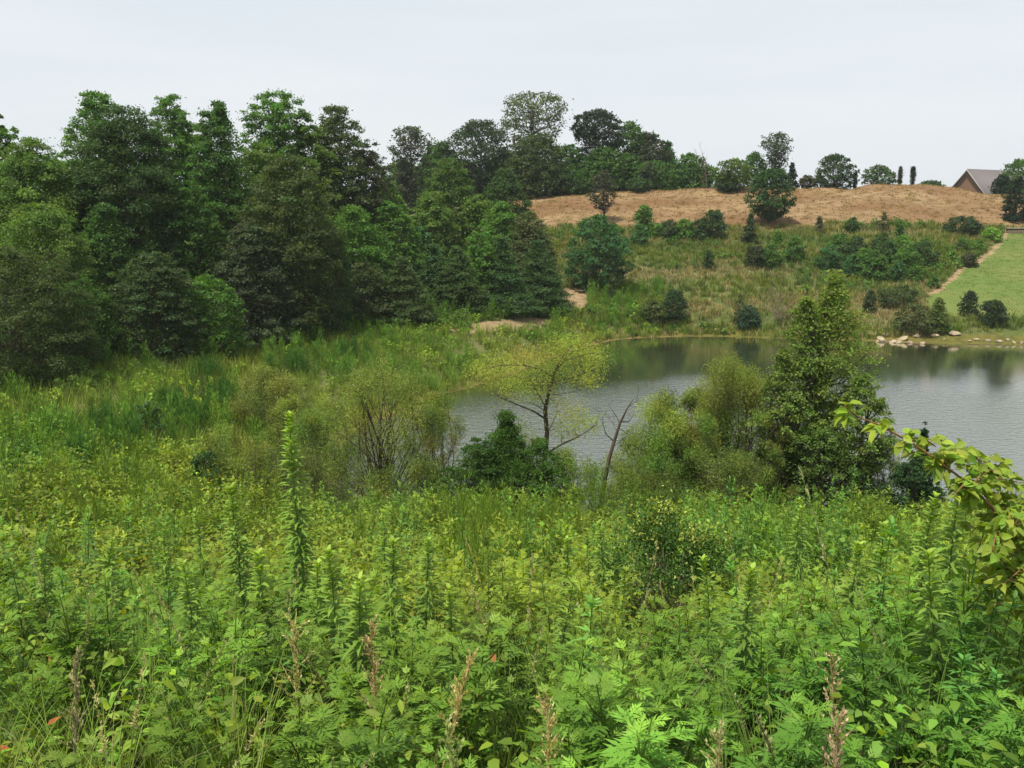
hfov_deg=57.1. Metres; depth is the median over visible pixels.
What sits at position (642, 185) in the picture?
round bush
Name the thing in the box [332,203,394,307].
broadleaf tree
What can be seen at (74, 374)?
sapling
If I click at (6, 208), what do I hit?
broadleaf tree
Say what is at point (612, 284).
bush
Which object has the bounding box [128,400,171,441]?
round bush
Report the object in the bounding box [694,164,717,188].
broadleaf tree
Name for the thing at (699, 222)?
bush
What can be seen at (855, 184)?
slim cedar
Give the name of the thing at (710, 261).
bush
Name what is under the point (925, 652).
leafy stalk
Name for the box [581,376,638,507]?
dead tree
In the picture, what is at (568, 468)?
willow
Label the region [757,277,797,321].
bare shrub
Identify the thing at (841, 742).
dry stalk
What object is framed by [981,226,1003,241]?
bush
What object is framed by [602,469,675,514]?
willow
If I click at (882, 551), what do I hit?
leafy stalk
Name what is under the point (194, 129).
broadleaf tree
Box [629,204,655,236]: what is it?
young oak
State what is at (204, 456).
round bush
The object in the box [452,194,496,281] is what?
broadleaf tree
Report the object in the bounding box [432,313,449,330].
sapling
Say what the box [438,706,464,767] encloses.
dry stalk
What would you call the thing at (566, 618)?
leafy stalk
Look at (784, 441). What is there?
willow
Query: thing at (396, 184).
broadleaf tree
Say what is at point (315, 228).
broadleaf tree
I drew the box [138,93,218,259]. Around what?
broadleaf tree
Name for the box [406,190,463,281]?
broadleaf tree
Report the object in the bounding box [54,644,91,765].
dry stalk
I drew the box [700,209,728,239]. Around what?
round bush
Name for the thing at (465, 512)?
feathery weeds
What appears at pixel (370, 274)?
broadleaf tree
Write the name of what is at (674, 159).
broadleaf tree
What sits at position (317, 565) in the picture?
leafy stalk
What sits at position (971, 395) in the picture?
water
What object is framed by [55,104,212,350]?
broadleaf tree
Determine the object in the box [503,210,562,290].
broadleaf tree
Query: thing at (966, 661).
leafy weed stalks
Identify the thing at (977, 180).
brick house
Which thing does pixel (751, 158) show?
broadleaf tree
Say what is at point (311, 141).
broadleaf tree
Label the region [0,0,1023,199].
sky
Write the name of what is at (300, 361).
feathery clump
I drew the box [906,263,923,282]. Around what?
bush
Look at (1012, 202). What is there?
cedar tree
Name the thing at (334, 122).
broadleaf tree
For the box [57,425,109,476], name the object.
feathery clump
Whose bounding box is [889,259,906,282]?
bush
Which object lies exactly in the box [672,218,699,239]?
bush
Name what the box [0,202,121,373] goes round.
broadleaf tree
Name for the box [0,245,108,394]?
broadleaf tree
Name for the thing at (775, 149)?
broadleaf tree
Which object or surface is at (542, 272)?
pine tree
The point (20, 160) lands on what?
broadleaf tree
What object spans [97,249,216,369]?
broadleaf tree
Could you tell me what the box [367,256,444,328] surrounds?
pine tree
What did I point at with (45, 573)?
leafy stalk
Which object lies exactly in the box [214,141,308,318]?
broadleaf tree
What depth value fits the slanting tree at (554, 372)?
27.98 m
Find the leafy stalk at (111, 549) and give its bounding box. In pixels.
[95,534,131,654]
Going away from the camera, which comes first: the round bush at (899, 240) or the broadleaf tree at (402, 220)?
the broadleaf tree at (402, 220)
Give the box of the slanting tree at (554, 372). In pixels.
[459,317,624,462]
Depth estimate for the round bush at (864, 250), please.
76.92 m
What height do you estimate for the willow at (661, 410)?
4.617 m
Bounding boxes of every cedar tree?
[783,162,800,187]
[999,176,1023,221]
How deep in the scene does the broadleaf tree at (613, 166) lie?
107.87 m
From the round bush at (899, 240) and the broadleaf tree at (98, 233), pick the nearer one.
the broadleaf tree at (98, 233)
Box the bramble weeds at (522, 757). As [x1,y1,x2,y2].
[0,555,1023,767]
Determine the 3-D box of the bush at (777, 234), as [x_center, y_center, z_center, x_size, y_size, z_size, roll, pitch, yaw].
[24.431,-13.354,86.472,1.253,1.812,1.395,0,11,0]
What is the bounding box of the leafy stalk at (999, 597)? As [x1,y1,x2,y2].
[976,530,1012,659]
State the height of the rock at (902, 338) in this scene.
0.430 m
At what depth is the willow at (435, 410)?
28.66 m
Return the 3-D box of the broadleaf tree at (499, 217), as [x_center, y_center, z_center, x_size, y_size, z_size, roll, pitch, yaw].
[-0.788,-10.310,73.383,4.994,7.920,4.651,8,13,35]
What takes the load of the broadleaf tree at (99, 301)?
on the ground at (992, 335)
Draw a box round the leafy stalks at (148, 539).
[0,396,1019,617]
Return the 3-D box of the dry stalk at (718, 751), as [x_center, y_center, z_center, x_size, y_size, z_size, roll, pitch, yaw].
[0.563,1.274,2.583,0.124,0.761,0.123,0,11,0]
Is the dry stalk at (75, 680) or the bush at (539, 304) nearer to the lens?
the dry stalk at (75, 680)
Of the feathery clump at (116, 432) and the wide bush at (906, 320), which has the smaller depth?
the feathery clump at (116, 432)
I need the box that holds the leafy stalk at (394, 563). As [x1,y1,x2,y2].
[372,535,411,680]
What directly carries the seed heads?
on the ground at (992, 335)
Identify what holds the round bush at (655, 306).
on the ground at (992, 335)
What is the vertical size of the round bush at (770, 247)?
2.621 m
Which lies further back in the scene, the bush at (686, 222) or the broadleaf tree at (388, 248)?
the bush at (686, 222)
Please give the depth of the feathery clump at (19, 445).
23.29 m
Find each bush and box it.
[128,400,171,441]
[185,450,221,505]
[485,302,512,314]
[521,298,548,315]
[594,481,749,659]
[604,276,617,298]
[625,176,654,192]
[628,223,650,245]
[637,298,667,325]
[648,222,665,239]
[656,219,682,238]
[657,288,689,324]
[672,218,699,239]
[685,219,708,240]
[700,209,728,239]
[701,249,714,268]
[715,170,737,192]
[734,304,762,330]
[741,245,766,268]
[757,243,786,269]
[771,229,783,244]
[780,236,807,261]
[810,244,843,272]
[824,233,851,260]
[839,235,872,260]
[841,253,861,275]
[843,216,860,233]
[852,247,872,278]
[858,289,878,313]
[859,249,889,280]
[869,231,900,261]
[874,284,921,308]
[887,234,921,260]
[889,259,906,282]
[890,246,927,275]
[891,303,947,334]
[894,219,906,236]
[905,239,943,264]
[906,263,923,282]
[919,179,945,186]
[924,297,952,334]
[926,275,941,287]
[941,215,985,235]
[945,250,957,260]
[954,237,970,251]
[957,290,979,315]
[959,252,978,267]
[970,239,988,249]
[975,299,1012,325]
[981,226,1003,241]
[988,174,1011,194]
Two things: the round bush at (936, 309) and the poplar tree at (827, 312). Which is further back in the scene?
the round bush at (936, 309)
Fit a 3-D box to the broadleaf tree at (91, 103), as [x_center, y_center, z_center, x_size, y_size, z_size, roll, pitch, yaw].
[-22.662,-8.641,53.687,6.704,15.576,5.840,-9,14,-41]
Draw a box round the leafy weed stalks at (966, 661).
[2,515,1023,767]
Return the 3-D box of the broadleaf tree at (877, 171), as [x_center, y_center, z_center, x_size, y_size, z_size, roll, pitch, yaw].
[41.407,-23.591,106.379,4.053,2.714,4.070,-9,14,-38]
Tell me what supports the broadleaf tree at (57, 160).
on the ground at (992, 335)
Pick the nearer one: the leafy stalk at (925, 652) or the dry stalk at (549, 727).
the dry stalk at (549, 727)
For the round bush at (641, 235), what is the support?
on the ground at (992, 335)
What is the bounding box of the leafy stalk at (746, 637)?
[724,562,768,750]
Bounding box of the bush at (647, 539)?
[594,481,749,659]
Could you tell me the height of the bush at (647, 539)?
2.027 m
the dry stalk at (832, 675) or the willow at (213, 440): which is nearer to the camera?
the dry stalk at (832, 675)
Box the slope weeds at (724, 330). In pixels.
[542,216,989,337]
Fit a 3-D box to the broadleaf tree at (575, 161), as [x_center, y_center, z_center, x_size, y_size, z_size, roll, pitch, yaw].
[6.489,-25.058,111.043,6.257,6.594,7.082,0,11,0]
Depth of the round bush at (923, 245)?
79.04 m
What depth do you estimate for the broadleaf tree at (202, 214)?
48.89 m
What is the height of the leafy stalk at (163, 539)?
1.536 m
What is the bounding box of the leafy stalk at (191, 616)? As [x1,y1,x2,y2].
[165,558,213,767]
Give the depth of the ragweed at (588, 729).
4.33 m
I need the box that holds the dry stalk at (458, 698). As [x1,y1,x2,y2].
[437,647,478,767]
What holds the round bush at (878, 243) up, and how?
on the ground at (992, 335)
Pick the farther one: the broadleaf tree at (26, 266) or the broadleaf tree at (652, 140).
the broadleaf tree at (652, 140)
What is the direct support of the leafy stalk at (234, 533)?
on the ground at (992, 335)
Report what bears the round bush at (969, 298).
on the lawn at (997, 286)
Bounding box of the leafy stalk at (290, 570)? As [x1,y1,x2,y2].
[273,501,310,650]
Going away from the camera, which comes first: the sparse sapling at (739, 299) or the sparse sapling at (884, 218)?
the sparse sapling at (739, 299)
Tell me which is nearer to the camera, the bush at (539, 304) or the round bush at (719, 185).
the bush at (539, 304)
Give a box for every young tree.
[521,164,542,198]
[638,162,658,190]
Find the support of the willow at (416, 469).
on the ground at (992, 335)
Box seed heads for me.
[0,465,1017,767]
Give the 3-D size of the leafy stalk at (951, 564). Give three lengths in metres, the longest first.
1.822 x 0.316 x 0.297 m
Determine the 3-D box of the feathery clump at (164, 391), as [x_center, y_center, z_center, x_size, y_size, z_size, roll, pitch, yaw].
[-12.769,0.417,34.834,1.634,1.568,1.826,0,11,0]
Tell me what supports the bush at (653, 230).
on the ground at (992, 335)
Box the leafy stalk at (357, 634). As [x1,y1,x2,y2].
[327,571,394,755]
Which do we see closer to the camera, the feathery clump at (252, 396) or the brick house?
the feathery clump at (252, 396)
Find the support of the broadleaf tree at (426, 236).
on the ground at (992, 335)
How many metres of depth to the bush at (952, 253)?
80.48 m
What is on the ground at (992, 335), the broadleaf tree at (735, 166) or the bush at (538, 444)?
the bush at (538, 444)
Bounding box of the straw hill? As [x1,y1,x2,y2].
[492,184,1023,229]
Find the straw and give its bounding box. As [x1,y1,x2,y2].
[514,183,1023,227]
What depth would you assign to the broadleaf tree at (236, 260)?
47.60 m
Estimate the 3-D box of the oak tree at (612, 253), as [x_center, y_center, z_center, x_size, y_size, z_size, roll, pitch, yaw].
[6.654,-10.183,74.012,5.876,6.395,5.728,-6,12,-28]
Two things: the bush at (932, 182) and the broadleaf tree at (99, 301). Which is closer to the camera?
the broadleaf tree at (99, 301)
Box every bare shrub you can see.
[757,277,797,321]
[767,287,795,321]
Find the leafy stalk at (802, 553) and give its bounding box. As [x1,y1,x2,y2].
[788,497,818,598]
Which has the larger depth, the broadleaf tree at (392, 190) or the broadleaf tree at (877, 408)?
the broadleaf tree at (392, 190)
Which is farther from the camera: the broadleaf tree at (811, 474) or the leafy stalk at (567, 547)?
the broadleaf tree at (811, 474)
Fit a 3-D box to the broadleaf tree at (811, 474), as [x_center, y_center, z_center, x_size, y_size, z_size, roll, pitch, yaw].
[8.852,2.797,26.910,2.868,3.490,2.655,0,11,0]
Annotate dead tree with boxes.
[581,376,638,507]
[695,142,711,187]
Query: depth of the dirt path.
70.59 m
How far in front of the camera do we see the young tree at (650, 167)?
105.05 m
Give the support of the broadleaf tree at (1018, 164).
on the straw hill
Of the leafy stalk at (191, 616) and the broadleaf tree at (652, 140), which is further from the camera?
the broadleaf tree at (652, 140)
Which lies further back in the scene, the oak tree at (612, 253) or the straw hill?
the straw hill
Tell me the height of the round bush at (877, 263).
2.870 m
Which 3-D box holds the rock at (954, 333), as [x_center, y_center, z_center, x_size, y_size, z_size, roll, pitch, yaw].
[30.210,-3.458,64.259,0.887,0.348,0.451,-1,11,-5]
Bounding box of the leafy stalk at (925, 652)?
[905,547,980,766]
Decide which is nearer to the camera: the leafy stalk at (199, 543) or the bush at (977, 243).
the leafy stalk at (199, 543)
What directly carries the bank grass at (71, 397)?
on the ground at (992, 335)
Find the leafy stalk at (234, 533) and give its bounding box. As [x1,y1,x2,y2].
[215,481,267,635]
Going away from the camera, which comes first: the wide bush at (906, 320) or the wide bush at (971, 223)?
the wide bush at (906, 320)
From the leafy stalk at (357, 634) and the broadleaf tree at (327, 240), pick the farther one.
the broadleaf tree at (327, 240)
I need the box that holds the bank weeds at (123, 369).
[0,283,661,526]
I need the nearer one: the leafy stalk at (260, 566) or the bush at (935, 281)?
the leafy stalk at (260, 566)
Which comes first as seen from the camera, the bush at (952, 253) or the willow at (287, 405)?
the willow at (287, 405)
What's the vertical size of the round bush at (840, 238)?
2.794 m
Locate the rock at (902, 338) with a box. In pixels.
[897,336,907,340]
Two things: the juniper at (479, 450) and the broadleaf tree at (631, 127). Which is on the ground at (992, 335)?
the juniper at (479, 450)
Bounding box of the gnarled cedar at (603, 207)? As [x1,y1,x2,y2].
[584,169,618,215]
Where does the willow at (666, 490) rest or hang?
on the ground at (992, 335)
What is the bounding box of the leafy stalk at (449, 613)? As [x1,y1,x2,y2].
[432,583,468,746]
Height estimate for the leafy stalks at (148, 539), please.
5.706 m
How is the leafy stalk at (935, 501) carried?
on the ground at (992, 335)
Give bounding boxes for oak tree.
[558,213,634,290]
[743,167,797,223]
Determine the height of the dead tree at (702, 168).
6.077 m
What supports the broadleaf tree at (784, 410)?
on the ground at (992, 335)
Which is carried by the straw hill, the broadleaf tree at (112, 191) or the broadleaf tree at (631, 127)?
the broadleaf tree at (631, 127)
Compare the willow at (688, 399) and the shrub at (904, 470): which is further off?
the willow at (688, 399)
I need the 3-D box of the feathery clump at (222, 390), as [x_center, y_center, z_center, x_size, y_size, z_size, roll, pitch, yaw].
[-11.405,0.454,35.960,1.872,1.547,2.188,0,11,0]
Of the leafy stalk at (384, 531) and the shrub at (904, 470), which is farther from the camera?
the shrub at (904, 470)
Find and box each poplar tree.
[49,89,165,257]
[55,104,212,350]
[411,156,480,270]
[789,268,890,505]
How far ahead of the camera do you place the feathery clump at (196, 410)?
32.56 m
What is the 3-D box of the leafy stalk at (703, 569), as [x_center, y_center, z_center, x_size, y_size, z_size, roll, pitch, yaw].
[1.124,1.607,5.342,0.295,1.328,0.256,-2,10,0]
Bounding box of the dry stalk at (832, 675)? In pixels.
[821,651,846,763]
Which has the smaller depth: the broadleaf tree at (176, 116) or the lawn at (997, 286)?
the broadleaf tree at (176, 116)
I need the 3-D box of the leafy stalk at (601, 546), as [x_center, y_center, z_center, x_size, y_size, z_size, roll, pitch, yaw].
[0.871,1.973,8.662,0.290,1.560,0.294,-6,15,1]
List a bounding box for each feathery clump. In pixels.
[6,406,79,438]
[9,436,46,471]
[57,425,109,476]
[76,394,125,435]
[96,415,136,460]
[109,404,157,454]
[143,375,187,411]
[154,392,211,430]
[185,350,232,392]
[188,375,239,411]
[231,385,272,418]
[269,345,320,376]
[329,335,373,360]
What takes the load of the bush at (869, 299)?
on the ground at (992, 335)
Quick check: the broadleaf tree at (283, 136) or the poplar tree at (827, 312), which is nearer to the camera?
the poplar tree at (827, 312)
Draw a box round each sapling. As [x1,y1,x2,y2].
[15,361,47,395]
[34,353,103,391]
[320,328,335,341]
[389,316,411,331]
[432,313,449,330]
[448,307,473,328]
[730,292,745,322]
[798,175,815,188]
[812,216,825,232]
[832,400,1023,625]
[874,212,889,232]
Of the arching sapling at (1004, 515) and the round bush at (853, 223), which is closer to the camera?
the arching sapling at (1004, 515)
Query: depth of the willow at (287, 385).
33.71 m
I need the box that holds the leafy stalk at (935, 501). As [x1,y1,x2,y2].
[891,491,943,664]
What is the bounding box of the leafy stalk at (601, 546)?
[591,518,618,629]
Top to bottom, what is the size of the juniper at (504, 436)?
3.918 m
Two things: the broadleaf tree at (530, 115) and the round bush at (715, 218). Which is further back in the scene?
the broadleaf tree at (530, 115)
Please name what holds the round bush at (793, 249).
on the ground at (992, 335)
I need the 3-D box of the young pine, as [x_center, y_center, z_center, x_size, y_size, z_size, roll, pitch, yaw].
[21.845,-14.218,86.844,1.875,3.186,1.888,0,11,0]
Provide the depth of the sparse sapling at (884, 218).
89.39 m
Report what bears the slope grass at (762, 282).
on the ground at (992, 335)
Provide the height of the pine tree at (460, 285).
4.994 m
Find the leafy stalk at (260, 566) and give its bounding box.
[244,547,291,759]
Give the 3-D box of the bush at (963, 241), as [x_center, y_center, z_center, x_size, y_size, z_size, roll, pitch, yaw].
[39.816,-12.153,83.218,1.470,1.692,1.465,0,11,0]
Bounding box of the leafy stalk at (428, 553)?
[409,536,443,641]
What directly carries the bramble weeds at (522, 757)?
on the ground at (992, 335)
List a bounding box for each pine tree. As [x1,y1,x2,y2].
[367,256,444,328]
[402,243,463,309]
[428,245,492,317]
[466,235,546,315]
[508,239,579,315]
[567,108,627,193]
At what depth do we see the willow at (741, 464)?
26.34 m
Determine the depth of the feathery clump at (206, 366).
39.59 m
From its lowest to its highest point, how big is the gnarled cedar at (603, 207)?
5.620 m
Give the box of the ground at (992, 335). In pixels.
[0,201,1023,767]
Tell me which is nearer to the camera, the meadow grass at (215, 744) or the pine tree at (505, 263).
the meadow grass at (215, 744)
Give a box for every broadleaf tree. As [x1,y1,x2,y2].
[0,114,21,220]
[0,136,114,371]
[0,145,24,373]
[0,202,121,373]
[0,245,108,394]
[25,272,127,372]
[27,153,61,203]
[27,158,123,298]
[74,202,156,354]
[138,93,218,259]
[143,183,231,345]
[164,122,236,267]
[182,98,268,320]
[208,217,309,348]
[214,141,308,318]
[226,152,358,341]
[235,88,316,264]
[284,124,352,240]
[293,203,355,307]
[307,103,384,258]
[331,142,406,254]
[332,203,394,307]
[341,260,401,329]
[358,231,398,293]
[363,200,427,277]
[372,179,412,255]
[382,161,417,195]
[385,162,421,213]
[386,125,436,214]
[392,226,445,280]
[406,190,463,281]
[407,154,440,193]
[413,139,467,202]
[437,119,514,200]
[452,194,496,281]
[459,230,503,302]
[473,200,528,284]
[482,151,528,200]
[482,166,535,239]
[498,90,573,193]
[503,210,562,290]
[505,132,571,196]
[541,143,586,194]
[554,170,588,194]
[578,145,639,192]
[607,120,654,190]
[619,130,675,186]
[619,159,684,190]
[657,139,687,189]
[674,152,710,188]
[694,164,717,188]
[709,157,751,190]
[739,347,815,515]
[742,151,768,186]
[758,131,793,184]
[767,283,834,494]
[778,421,870,522]
[806,153,860,189]
[806,372,898,510]
[858,163,898,184]
[991,158,1023,193]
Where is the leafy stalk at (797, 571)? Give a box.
[782,505,811,612]
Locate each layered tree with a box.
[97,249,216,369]
[156,273,251,362]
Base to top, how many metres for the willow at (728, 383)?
5.852 m
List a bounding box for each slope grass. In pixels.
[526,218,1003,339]
[527,218,1023,338]
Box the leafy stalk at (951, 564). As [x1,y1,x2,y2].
[913,476,974,703]
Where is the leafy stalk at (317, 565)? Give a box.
[300,558,335,700]
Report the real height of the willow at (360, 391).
5.560 m
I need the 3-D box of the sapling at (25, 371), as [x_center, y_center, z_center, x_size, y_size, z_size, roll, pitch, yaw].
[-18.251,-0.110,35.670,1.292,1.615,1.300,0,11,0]
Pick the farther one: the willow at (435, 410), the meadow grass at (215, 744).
the willow at (435, 410)
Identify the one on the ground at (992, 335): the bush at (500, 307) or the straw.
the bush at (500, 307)
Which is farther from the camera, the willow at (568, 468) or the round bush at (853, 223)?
the round bush at (853, 223)
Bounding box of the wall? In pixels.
[1005,228,1023,232]
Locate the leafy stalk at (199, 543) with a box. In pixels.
[188,507,213,592]
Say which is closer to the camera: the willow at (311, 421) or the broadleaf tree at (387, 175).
the willow at (311, 421)
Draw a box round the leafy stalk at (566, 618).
[536,578,580,737]
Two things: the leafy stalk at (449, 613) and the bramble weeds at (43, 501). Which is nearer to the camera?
the leafy stalk at (449, 613)
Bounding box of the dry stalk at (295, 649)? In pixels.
[272,611,317,760]
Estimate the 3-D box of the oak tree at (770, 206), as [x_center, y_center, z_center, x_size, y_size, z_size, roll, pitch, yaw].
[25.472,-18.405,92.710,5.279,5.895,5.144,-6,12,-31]
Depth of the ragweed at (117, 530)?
15.73 m
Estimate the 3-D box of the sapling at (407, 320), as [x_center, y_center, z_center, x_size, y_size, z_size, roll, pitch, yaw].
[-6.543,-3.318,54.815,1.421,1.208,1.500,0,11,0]
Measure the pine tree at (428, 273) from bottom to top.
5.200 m
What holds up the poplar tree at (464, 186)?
on the ground at (992, 335)
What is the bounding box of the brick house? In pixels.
[952,169,1023,193]
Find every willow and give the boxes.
[160,419,283,487]
[223,438,339,515]
[224,361,318,437]
[255,391,336,462]
[272,405,368,489]
[288,352,467,512]
[325,487,368,528]
[361,452,469,509]
[399,385,477,496]
[519,443,609,518]
[599,385,715,501]
[599,449,705,517]
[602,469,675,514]
[645,407,742,513]
[664,350,813,504]
[664,440,774,522]
[678,385,731,484]
[736,411,801,515]
[849,430,900,506]
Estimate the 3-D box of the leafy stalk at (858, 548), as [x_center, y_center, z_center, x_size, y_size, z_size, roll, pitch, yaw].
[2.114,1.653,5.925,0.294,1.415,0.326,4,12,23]
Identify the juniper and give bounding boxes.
[429,436,516,516]
[466,409,551,531]
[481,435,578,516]
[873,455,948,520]
[902,422,932,513]
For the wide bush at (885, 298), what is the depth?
69.14 m
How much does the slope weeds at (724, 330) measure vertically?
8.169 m
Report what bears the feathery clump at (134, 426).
on the ground at (992, 335)
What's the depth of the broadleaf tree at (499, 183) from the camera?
81.76 m
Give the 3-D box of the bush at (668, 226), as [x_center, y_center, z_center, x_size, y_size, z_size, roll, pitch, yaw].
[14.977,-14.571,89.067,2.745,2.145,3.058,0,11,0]
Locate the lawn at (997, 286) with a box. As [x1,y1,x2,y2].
[925,233,1023,317]
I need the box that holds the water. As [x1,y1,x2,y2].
[314,336,1023,521]
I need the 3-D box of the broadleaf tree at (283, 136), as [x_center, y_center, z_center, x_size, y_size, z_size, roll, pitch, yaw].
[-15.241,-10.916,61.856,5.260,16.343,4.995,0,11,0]
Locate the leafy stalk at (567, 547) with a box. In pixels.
[553,535,578,642]
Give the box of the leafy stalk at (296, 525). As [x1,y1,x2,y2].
[274,410,324,653]
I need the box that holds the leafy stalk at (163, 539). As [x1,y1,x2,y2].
[145,514,191,627]
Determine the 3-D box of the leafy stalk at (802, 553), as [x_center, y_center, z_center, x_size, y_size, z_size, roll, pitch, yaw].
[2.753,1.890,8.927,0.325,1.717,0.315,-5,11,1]
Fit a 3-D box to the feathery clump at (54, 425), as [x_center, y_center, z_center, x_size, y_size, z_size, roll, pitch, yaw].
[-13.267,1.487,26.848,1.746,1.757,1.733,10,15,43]
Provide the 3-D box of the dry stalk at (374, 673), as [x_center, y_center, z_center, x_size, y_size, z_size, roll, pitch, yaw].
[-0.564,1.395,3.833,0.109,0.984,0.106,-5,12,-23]
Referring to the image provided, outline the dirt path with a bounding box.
[451,229,1008,334]
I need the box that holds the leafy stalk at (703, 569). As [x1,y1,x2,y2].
[686,554,725,698]
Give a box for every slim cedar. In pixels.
[851,172,857,187]
[897,166,904,184]
[905,166,916,184]
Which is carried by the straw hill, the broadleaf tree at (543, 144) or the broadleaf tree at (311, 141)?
the broadleaf tree at (543, 144)
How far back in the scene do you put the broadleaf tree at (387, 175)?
119.83 m
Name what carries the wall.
on the lawn at (997, 286)
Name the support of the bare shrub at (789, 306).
on the ground at (992, 335)
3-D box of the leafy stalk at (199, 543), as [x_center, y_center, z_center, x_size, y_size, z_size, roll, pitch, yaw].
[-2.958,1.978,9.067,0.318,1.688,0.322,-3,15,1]
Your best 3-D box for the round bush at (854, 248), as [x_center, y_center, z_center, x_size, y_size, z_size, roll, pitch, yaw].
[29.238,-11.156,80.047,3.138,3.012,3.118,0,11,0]
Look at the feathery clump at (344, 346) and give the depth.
47.92 m
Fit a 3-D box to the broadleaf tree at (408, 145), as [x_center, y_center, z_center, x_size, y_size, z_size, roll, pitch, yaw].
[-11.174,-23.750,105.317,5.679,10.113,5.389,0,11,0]
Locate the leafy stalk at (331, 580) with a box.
[311,544,362,730]
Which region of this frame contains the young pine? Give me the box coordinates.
[739,212,758,243]
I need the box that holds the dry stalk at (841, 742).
[822,703,852,767]
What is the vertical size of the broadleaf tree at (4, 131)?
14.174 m
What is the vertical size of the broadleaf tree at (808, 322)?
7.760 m
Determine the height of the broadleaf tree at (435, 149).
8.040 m
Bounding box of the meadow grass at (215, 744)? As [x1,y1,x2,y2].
[0,541,1023,767]
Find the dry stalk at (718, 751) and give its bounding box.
[699,718,731,767]
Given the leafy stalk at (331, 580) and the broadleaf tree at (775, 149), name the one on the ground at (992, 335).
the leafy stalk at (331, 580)
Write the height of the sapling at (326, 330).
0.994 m
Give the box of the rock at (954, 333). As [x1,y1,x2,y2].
[949,331,960,334]
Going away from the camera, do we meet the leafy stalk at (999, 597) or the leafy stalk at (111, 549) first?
the leafy stalk at (999, 597)
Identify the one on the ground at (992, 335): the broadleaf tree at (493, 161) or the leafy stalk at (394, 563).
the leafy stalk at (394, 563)
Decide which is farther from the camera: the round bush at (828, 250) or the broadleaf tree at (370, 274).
the round bush at (828, 250)
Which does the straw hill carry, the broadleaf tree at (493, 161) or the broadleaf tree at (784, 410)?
the broadleaf tree at (493, 161)
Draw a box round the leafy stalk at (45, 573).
[24,548,63,683]
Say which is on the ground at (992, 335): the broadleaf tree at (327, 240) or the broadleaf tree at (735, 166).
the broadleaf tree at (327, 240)
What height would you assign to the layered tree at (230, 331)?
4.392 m
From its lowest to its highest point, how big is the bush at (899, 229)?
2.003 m
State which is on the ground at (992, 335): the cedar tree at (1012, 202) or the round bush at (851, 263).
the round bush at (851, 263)
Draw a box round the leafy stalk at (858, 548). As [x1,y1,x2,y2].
[829,540,872,662]
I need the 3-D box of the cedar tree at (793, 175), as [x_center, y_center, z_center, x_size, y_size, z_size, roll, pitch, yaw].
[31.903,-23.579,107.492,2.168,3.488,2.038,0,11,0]
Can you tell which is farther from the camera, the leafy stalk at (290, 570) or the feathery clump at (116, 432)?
the feathery clump at (116, 432)
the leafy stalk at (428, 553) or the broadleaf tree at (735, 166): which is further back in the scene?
the broadleaf tree at (735, 166)
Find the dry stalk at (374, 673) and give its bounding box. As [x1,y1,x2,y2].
[357,614,384,740]
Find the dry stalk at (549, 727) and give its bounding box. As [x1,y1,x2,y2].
[533,689,562,767]
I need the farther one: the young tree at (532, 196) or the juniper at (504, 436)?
the young tree at (532, 196)
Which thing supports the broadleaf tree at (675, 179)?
on the straw hill
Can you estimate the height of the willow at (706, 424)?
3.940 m
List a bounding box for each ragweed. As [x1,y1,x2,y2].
[0,407,1023,613]
[0,534,1023,767]
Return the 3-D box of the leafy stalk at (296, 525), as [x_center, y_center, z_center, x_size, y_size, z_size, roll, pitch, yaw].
[-1.428,1.280,6.347,0.346,2.242,0.402,0,12,0]
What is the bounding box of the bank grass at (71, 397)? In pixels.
[0,280,666,532]
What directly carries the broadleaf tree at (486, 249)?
on the ground at (992, 335)
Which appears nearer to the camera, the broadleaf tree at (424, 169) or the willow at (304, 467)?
the willow at (304, 467)
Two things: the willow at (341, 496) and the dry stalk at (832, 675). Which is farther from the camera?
the willow at (341, 496)
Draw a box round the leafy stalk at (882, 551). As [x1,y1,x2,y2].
[857,521,897,697]
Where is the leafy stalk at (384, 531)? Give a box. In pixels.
[372,509,407,625]
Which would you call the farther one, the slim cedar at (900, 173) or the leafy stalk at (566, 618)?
the slim cedar at (900, 173)
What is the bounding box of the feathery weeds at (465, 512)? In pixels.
[0,385,1022,607]
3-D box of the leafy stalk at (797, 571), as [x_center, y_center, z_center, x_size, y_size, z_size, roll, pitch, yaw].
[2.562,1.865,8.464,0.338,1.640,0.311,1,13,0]
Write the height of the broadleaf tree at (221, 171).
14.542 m
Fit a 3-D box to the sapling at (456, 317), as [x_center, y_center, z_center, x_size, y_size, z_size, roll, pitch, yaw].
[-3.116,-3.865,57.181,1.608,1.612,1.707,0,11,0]
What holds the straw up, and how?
on the straw hill
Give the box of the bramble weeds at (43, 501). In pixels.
[0,405,1020,616]
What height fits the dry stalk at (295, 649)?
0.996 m
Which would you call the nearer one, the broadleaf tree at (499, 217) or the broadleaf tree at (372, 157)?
the broadleaf tree at (372, 157)
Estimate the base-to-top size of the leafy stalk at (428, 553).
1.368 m
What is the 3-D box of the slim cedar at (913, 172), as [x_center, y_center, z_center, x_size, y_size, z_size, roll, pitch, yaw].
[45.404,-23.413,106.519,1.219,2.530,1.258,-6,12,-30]
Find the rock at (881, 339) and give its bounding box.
[877,336,886,341]

